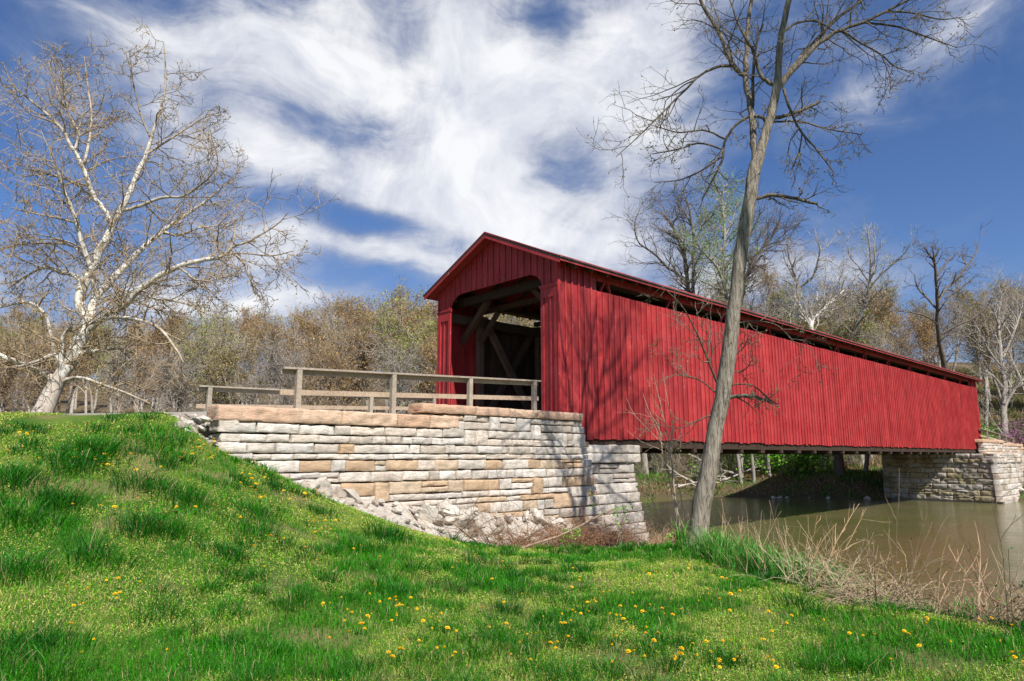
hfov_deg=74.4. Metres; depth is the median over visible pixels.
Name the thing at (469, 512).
rubble stone
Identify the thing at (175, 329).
woodland tree
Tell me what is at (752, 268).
multi stemmed tree
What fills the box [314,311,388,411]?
woodland tree
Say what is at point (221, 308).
woodland tree
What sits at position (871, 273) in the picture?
grey tree
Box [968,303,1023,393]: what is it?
woodland tree
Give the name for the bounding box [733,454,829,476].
leafy shrub
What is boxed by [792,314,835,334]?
woodland tree
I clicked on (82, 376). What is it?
woodland tree
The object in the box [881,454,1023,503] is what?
pier
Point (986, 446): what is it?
wing wall
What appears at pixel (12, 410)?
woodland tree
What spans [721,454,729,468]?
leafy shrub
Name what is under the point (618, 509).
leafy sprig
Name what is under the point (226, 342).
woodland tree
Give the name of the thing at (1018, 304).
woodland tree
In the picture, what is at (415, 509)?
rubble stone
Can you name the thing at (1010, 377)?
woodland tree
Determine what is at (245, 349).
woodland tree
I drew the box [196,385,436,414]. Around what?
approach fence
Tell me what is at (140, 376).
woodland tree
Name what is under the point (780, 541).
dead stalk
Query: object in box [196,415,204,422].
rubble stone
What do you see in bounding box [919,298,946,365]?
woodland tree
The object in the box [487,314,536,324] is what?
woodland tree
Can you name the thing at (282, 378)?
woodland tree
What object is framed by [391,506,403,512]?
rubble stone
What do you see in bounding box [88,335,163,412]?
woodland tree
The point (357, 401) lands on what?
woodland tree
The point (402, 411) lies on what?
bare shrub
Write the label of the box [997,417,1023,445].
redbud tree
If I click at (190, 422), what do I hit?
rubble stone
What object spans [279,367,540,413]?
approach fence
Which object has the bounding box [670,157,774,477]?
leafing tree
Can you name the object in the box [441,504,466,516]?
rubble stone
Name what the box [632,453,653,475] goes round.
bare shrub
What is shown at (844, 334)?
woodland tree
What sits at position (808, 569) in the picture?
dead stalk
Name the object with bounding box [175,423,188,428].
rubble stone
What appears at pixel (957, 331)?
woodland tree
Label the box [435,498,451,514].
rubble stone
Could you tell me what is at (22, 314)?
woodland tree
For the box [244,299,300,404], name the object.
woodland tree
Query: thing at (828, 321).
woodland tree
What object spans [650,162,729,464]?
multi stemmed tree
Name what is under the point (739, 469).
riverside tree
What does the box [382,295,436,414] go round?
woodland tree
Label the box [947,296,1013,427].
woodland tree
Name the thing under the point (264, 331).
woodland tree
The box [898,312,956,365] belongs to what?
woodland tree
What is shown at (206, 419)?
rubble stone
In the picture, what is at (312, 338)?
woodland tree
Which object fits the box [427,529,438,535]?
rubble stone
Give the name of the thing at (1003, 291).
woodland tree
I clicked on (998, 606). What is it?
bramble thicket
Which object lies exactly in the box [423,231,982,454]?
covered bridge
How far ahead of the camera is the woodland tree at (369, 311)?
85.96 m
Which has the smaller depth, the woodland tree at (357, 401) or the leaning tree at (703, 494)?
the leaning tree at (703, 494)
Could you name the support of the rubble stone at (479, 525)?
on the rubble bed
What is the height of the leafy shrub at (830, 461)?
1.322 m
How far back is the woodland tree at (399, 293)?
83.97 m
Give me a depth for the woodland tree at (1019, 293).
98.20 m
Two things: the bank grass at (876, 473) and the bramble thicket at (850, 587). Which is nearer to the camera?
the bramble thicket at (850, 587)
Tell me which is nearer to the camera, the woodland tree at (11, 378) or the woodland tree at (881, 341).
the woodland tree at (11, 378)
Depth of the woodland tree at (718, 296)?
100.59 m
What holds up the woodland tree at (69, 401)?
on the ground at (350, 638)
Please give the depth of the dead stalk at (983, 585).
7.65 m
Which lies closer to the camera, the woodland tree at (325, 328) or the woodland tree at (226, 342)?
the woodland tree at (325, 328)
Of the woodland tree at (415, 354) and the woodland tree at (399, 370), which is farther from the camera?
the woodland tree at (415, 354)
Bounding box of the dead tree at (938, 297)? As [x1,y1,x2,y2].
[892,218,1002,369]
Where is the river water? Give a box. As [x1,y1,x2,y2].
[640,497,1023,622]
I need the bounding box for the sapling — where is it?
[620,372,687,540]
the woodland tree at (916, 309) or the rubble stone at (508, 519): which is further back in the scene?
the woodland tree at (916, 309)
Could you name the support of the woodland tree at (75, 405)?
on the ground at (350, 638)
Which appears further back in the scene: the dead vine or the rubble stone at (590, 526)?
the rubble stone at (590, 526)
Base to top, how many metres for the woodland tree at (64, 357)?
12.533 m
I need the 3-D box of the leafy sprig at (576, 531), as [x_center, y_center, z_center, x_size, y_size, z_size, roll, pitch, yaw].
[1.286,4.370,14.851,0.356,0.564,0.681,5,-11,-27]
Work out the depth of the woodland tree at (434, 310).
61.14 m
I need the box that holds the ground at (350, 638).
[0,362,1023,680]
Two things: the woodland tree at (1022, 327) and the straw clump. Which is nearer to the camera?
the straw clump
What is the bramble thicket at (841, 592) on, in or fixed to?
on the ground at (350, 638)
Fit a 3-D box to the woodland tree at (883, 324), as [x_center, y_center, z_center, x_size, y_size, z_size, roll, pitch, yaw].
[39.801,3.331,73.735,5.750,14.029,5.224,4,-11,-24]
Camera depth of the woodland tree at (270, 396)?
70.42 m
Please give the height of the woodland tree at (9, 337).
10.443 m
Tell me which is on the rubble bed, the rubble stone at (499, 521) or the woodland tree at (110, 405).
the rubble stone at (499, 521)
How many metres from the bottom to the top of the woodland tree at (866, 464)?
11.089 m
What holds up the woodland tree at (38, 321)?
on the ground at (350, 638)
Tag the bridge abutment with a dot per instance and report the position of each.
(612, 467)
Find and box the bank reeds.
[669,517,1022,623]
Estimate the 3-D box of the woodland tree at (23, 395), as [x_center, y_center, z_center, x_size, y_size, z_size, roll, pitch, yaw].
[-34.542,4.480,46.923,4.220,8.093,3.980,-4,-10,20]
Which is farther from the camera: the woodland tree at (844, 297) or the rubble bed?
the woodland tree at (844, 297)
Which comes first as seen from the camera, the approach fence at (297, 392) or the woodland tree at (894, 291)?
the approach fence at (297, 392)
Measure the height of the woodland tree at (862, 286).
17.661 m
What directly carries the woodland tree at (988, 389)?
on the ground at (350, 638)
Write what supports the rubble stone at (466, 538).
on the ground at (350, 638)
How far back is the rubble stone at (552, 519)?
17.00 m
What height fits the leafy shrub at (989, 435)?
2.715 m
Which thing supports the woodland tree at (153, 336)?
on the ground at (350, 638)
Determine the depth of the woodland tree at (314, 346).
46.15 m
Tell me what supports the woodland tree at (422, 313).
on the ground at (350, 638)
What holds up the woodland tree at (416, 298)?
on the ground at (350, 638)
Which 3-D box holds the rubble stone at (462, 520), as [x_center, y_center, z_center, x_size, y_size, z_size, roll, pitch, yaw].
[-1.058,4.046,14.932,0.693,0.240,0.457,-25,-47,11]
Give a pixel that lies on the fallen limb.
(570, 530)
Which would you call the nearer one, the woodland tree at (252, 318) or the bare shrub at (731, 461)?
the bare shrub at (731, 461)
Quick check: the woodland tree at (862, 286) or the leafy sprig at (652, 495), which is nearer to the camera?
the leafy sprig at (652, 495)
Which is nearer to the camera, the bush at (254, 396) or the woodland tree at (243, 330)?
the bush at (254, 396)
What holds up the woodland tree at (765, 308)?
on the ground at (350, 638)
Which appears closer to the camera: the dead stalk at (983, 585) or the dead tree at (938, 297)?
the dead stalk at (983, 585)
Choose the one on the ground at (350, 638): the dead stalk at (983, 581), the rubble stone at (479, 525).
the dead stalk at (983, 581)
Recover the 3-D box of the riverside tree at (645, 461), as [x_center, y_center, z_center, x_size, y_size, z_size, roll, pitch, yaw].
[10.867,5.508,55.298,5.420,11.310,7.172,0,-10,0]
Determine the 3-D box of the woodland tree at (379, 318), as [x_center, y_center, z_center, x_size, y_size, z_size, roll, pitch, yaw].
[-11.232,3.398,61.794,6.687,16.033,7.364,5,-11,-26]
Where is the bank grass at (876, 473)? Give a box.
[634,433,1023,499]
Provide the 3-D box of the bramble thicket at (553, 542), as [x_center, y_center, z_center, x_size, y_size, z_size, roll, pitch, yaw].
[0.739,4.336,15.389,5.068,1.287,2.760,9,-13,-42]
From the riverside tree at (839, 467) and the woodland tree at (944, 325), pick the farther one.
the woodland tree at (944, 325)
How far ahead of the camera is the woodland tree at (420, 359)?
48.60 m
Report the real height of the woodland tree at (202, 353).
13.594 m
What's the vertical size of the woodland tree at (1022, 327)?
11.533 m
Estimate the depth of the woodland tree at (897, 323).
83.69 m
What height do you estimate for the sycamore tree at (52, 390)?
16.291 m
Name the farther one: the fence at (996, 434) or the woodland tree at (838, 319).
the woodland tree at (838, 319)
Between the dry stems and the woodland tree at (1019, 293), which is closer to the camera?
the dry stems
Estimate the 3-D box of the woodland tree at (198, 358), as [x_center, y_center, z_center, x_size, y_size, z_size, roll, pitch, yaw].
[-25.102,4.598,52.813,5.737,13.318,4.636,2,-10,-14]
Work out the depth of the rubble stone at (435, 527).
14.06 m
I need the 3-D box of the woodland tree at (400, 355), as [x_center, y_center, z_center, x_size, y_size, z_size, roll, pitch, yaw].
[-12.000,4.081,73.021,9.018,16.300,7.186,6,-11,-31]
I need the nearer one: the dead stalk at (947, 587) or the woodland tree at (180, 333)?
the dead stalk at (947, 587)
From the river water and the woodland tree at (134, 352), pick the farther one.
the woodland tree at (134, 352)
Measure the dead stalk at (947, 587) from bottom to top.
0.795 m
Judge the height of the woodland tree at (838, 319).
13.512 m
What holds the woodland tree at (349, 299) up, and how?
on the ground at (350, 638)
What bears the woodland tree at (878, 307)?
on the ground at (350, 638)
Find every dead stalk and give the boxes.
[733,526,774,575]
[769,500,790,585]
[800,518,836,587]
[814,504,879,586]
[817,521,851,590]
[856,538,913,608]
[886,461,973,610]
[906,528,1021,629]
[933,546,967,616]
[939,548,1022,626]
[967,521,994,622]
[972,484,1023,625]
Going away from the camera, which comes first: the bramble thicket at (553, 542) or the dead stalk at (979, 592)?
the dead stalk at (979, 592)
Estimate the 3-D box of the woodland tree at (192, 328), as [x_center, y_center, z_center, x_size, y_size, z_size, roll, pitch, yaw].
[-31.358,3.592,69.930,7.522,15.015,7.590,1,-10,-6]
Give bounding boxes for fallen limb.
[435,509,613,548]
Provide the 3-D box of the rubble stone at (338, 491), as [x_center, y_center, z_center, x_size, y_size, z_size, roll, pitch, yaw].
[-3.380,3.014,13.206,0.303,0.311,0.664,0,-10,0]
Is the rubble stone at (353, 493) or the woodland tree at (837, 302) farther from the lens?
the woodland tree at (837, 302)
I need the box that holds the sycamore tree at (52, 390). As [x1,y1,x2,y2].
[0,16,343,412]
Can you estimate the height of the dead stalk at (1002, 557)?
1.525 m
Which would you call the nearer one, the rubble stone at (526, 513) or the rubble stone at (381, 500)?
the rubble stone at (381, 500)
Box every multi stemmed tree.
[599,190,720,472]
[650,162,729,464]
[711,178,814,473]
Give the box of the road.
[64,412,210,437]
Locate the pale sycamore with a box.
[775,245,873,470]
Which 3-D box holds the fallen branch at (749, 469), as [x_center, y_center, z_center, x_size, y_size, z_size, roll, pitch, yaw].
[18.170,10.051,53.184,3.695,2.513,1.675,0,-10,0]
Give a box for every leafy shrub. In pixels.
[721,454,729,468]
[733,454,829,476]
[754,454,833,475]
[817,459,833,468]
[980,419,1001,439]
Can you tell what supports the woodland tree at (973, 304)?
on the ground at (350, 638)
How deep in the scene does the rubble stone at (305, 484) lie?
12.50 m
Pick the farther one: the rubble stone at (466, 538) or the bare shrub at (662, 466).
the bare shrub at (662, 466)
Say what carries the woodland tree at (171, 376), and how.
on the ground at (350, 638)
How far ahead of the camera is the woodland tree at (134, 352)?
74.48 m
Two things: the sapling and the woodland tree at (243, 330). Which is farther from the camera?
the woodland tree at (243, 330)
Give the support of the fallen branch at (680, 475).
on the ground at (350, 638)
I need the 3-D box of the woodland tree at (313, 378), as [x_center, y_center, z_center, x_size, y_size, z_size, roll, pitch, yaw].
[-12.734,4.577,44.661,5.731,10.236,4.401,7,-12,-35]
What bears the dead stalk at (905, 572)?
on the ground at (350, 638)
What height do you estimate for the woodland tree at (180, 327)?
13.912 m
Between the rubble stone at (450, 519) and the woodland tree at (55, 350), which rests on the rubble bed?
the rubble stone at (450, 519)
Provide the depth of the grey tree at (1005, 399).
66.52 m
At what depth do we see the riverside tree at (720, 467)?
55.80 m
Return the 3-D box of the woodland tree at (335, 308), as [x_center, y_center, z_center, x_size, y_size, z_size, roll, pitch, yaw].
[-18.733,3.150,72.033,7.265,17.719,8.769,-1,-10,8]
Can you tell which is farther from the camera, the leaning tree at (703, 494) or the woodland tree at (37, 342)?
the woodland tree at (37, 342)
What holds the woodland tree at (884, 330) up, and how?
on the ground at (350, 638)
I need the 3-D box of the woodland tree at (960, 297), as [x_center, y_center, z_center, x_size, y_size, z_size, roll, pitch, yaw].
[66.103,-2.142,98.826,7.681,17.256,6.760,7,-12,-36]
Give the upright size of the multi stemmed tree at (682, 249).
25.634 m
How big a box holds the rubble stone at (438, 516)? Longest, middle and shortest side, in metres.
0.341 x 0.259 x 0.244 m
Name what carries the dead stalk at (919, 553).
on the ground at (350, 638)
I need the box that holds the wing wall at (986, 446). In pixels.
[973,439,1023,470]
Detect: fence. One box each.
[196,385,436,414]
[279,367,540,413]
[978,428,1014,443]
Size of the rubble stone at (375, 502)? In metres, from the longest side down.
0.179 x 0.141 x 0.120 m
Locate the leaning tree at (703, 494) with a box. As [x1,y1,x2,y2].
[577,0,997,547]
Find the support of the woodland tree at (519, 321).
on the ground at (350, 638)
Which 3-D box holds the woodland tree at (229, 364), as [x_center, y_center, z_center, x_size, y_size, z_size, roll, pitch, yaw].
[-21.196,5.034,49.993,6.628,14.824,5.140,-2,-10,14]
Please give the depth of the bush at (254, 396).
47.91 m
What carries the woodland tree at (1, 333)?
on the ground at (350, 638)
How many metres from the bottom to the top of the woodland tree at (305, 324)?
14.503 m
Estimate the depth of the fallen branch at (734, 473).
54.31 m
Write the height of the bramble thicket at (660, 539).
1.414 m
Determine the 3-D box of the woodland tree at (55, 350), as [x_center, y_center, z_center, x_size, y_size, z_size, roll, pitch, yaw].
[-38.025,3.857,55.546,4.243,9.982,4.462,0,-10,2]
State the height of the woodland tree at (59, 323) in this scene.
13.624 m
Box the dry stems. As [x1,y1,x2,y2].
[683,499,1023,624]
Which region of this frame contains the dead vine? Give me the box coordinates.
[379,457,578,546]
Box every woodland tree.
[0,298,38,406]
[0,309,21,346]
[0,313,46,411]
[0,318,22,379]
[0,318,22,390]
[0,333,36,412]
[0,357,41,412]
[4,335,60,412]
[6,328,85,409]
[13,302,50,392]
[28,321,52,399]
[34,331,73,401]
[38,303,102,353]
[38,317,93,412]
[50,330,116,412]
[52,322,76,406]
[65,322,112,412]
[67,333,94,412]
[70,315,112,412]
[70,326,114,412]
[74,317,79,408]
[83,323,145,411]
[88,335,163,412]
[89,336,167,410]
[93,320,125,409]
[97,314,134,412]
[115,326,157,412]
[117,313,152,406]
[130,314,207,411]
[134,350,201,411]
[144,338,215,411]
[145,334,193,411]
[150,320,224,411]
[154,318,185,411]
[158,309,195,409]
[159,319,240,411]
[162,301,203,411]
[170,303,244,403]
[176,320,228,410]
[178,305,241,411]
[189,294,240,333]
[189,307,268,404]
[194,313,262,398]
[196,305,273,401]
[228,311,273,404]
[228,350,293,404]
[234,303,268,404]
[237,307,279,404]
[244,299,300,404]
[248,313,297,404]
[252,325,318,404]
[264,318,313,404]
[265,302,341,404]
[275,295,339,409]
[275,334,358,409]
[286,319,332,399]
[293,315,355,409]
[295,326,363,410]
[301,322,384,411]
[304,304,366,410]
[306,285,362,403]
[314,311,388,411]
[319,287,375,410]
[329,289,390,401]
[334,309,392,411]
[355,296,405,411]
[356,297,384,389]
[360,275,419,412]
[360,288,437,414]
[360,324,428,414]
[373,304,437,400]
[378,320,436,414]
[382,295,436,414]
[386,346,436,414]
[395,285,435,388]
[399,326,436,414]
[403,300,433,372]
[419,299,437,383]
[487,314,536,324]
[500,317,533,324]
[504,315,536,326]
[507,317,540,326]
[691,273,719,300]
[705,279,727,303]
[744,298,794,320]
[751,254,793,317]
[751,295,793,322]
[758,289,815,320]
[761,277,805,319]
[766,454,771,476]
[784,302,834,333]
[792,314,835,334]
[799,288,863,333]
[804,293,845,335]
[810,281,856,329]
[819,275,898,336]
[822,306,855,337]
[830,305,886,347]
[833,276,910,350]
[844,267,898,306]
[845,309,900,353]
[849,318,911,357]
[857,284,907,349]
[857,315,902,457]
[860,340,871,473]
[861,311,895,348]
[863,275,906,333]
[881,307,914,356]
[886,320,933,361]
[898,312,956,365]
[902,293,934,356]
[907,292,967,366]
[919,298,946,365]
[935,289,973,370]
[939,267,991,378]
[942,282,1004,383]
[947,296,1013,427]
[953,307,1009,405]
[961,289,1005,400]
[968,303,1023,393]
[987,275,1023,329]
[991,297,1023,394]
[992,317,1023,374]
[1004,279,1023,318]
[1006,274,1023,333]
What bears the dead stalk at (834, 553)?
on the ground at (350, 638)
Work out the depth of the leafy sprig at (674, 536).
13.69 m
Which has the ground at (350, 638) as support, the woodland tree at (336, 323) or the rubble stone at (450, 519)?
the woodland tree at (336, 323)
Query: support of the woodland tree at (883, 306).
on the ground at (350, 638)
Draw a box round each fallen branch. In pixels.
[663,460,696,484]
[678,478,742,493]
[692,455,736,477]
[719,454,767,481]
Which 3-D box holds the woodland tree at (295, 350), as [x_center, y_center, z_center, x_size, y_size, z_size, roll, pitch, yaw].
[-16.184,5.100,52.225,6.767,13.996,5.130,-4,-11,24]
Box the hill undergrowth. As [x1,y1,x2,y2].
[635,366,1023,470]
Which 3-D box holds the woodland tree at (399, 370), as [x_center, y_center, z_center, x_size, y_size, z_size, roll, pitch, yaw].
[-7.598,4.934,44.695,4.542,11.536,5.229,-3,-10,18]
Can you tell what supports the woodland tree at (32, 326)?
on the ground at (350, 638)
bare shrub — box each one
[319,392,413,414]
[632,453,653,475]
[647,453,665,466]
[648,453,674,473]
[663,454,697,474]
[664,454,691,478]
[679,454,727,481]
[722,454,745,471]
[843,454,864,464]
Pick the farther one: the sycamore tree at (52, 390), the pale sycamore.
the pale sycamore
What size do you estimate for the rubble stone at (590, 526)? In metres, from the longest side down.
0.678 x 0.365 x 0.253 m
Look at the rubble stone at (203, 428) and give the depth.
12.15 m
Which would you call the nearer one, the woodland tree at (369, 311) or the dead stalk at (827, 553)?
the dead stalk at (827, 553)
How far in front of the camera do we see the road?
12.61 m
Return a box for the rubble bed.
[296,482,608,546]
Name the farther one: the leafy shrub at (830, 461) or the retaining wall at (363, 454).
the leafy shrub at (830, 461)
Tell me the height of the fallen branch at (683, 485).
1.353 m
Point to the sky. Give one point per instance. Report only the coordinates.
(437, 125)
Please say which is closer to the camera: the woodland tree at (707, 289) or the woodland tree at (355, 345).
the woodland tree at (355, 345)
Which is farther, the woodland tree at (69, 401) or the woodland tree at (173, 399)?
the woodland tree at (69, 401)
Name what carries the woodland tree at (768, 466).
on the ground at (350, 638)
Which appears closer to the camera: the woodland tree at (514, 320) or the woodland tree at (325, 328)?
the woodland tree at (325, 328)
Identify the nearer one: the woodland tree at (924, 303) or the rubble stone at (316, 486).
the rubble stone at (316, 486)
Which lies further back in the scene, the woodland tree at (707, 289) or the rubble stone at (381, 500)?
the woodland tree at (707, 289)
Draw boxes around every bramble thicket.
[470,500,630,548]
[525,501,663,547]
[620,510,688,545]
[785,562,920,606]
[799,540,978,615]
[910,546,1023,629]
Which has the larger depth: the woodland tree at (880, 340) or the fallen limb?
the woodland tree at (880, 340)
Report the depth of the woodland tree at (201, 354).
61.86 m
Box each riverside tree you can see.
[641,453,648,474]
[718,456,722,474]
[736,454,742,484]
[750,454,755,482]
[833,329,857,476]
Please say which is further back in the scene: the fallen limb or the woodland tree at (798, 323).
the woodland tree at (798, 323)
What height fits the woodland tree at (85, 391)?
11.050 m
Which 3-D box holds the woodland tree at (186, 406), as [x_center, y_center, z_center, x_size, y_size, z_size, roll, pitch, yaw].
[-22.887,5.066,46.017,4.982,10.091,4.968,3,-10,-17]
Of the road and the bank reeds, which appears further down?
the bank reeds
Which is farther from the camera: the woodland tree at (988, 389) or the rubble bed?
the woodland tree at (988, 389)
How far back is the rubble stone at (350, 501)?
13.01 m
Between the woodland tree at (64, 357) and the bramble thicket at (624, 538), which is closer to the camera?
the bramble thicket at (624, 538)
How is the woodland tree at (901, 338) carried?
on the ground at (350, 638)
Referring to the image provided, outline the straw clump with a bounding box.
[721,520,892,590]
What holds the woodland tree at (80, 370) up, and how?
on the ground at (350, 638)
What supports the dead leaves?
on the ground at (350, 638)
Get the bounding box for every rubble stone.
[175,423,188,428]
[187,420,194,425]
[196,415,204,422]
[198,425,206,431]
[200,416,211,421]
[299,481,310,488]
[309,484,319,490]
[310,476,332,496]
[332,486,347,499]
[343,488,363,504]
[346,497,354,504]
[371,499,378,505]
[377,498,385,503]
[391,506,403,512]
[411,507,418,512]
[418,504,438,522]
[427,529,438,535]
[431,525,440,530]
[432,514,442,523]
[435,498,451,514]
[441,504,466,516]
[444,516,454,524]
[453,515,474,528]
[460,537,476,543]
[464,507,477,515]
[473,522,486,528]
[495,518,505,526]
[505,514,512,522]
[523,510,528,520]
[529,508,547,524]
[550,517,558,524]
[580,524,599,529]
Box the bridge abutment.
[580,445,648,543]
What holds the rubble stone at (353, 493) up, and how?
on the rubble bed
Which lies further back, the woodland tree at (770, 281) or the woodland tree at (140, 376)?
the woodland tree at (770, 281)
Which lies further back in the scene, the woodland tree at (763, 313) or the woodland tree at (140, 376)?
the woodland tree at (763, 313)
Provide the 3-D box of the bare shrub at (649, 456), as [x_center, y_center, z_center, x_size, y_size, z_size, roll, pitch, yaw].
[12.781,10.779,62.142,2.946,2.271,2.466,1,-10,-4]
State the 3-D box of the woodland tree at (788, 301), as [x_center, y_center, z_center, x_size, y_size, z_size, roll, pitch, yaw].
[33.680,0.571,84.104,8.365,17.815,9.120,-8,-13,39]
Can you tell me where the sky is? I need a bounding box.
[0,0,1023,379]
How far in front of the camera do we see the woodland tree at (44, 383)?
43.56 m
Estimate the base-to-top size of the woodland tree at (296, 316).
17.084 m
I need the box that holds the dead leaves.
[669,546,937,613]
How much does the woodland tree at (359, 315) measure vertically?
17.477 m
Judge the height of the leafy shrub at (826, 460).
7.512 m
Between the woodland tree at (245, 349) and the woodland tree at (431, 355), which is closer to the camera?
the woodland tree at (431, 355)
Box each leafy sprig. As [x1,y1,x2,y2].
[559,527,581,546]
[589,491,633,547]
[635,458,694,541]
[664,526,687,543]
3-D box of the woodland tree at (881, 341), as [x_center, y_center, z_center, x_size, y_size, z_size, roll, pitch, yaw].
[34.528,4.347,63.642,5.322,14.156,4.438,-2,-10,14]
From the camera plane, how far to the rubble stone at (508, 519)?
16.04 m
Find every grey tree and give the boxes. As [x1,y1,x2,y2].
[767,213,845,321]
[835,217,940,463]
[946,259,1023,440]
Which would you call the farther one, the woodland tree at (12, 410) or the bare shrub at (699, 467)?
the woodland tree at (12, 410)
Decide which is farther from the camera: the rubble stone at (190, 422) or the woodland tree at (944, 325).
the woodland tree at (944, 325)
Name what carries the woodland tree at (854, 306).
on the ground at (350, 638)
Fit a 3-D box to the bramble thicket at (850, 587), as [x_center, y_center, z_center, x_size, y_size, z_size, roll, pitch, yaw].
[4.230,3.105,8.436,1.492,0.580,1.434,-1,-10,8]
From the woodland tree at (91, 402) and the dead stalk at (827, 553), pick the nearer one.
the dead stalk at (827, 553)
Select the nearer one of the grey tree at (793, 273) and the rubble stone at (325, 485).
the rubble stone at (325, 485)
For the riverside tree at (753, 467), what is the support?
on the ground at (350, 638)
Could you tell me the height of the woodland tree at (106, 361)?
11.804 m
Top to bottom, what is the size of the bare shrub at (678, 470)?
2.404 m
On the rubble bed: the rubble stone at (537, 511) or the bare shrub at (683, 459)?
the rubble stone at (537, 511)
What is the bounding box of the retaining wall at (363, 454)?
[207,403,604,532]
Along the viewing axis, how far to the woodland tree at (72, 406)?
72.32 m
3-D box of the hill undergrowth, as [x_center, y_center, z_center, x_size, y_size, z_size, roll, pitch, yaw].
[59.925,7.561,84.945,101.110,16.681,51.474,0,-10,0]
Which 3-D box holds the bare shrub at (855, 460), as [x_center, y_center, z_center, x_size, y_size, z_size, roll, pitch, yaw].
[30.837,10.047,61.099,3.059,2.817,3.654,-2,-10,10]
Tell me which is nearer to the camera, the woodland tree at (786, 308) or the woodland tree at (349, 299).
the woodland tree at (786, 308)
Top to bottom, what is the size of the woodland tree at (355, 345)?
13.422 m
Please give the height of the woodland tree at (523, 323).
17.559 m
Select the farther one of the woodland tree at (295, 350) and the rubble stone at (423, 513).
the woodland tree at (295, 350)
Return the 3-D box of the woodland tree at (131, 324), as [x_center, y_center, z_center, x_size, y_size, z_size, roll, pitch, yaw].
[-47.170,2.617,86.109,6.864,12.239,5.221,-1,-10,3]
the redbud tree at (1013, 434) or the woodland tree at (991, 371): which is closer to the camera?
the redbud tree at (1013, 434)
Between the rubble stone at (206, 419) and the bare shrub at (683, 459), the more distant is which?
the bare shrub at (683, 459)
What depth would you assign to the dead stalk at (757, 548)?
9.71 m
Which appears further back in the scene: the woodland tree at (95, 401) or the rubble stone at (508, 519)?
the woodland tree at (95, 401)
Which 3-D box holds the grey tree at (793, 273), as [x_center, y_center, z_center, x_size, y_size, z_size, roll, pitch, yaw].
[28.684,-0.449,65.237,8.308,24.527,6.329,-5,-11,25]
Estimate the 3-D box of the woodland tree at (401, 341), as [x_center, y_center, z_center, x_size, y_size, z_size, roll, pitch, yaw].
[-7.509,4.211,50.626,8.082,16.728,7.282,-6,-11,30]
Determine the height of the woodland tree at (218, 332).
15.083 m
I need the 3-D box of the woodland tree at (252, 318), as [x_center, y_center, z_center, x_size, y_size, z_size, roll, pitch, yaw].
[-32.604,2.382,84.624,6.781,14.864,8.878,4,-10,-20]

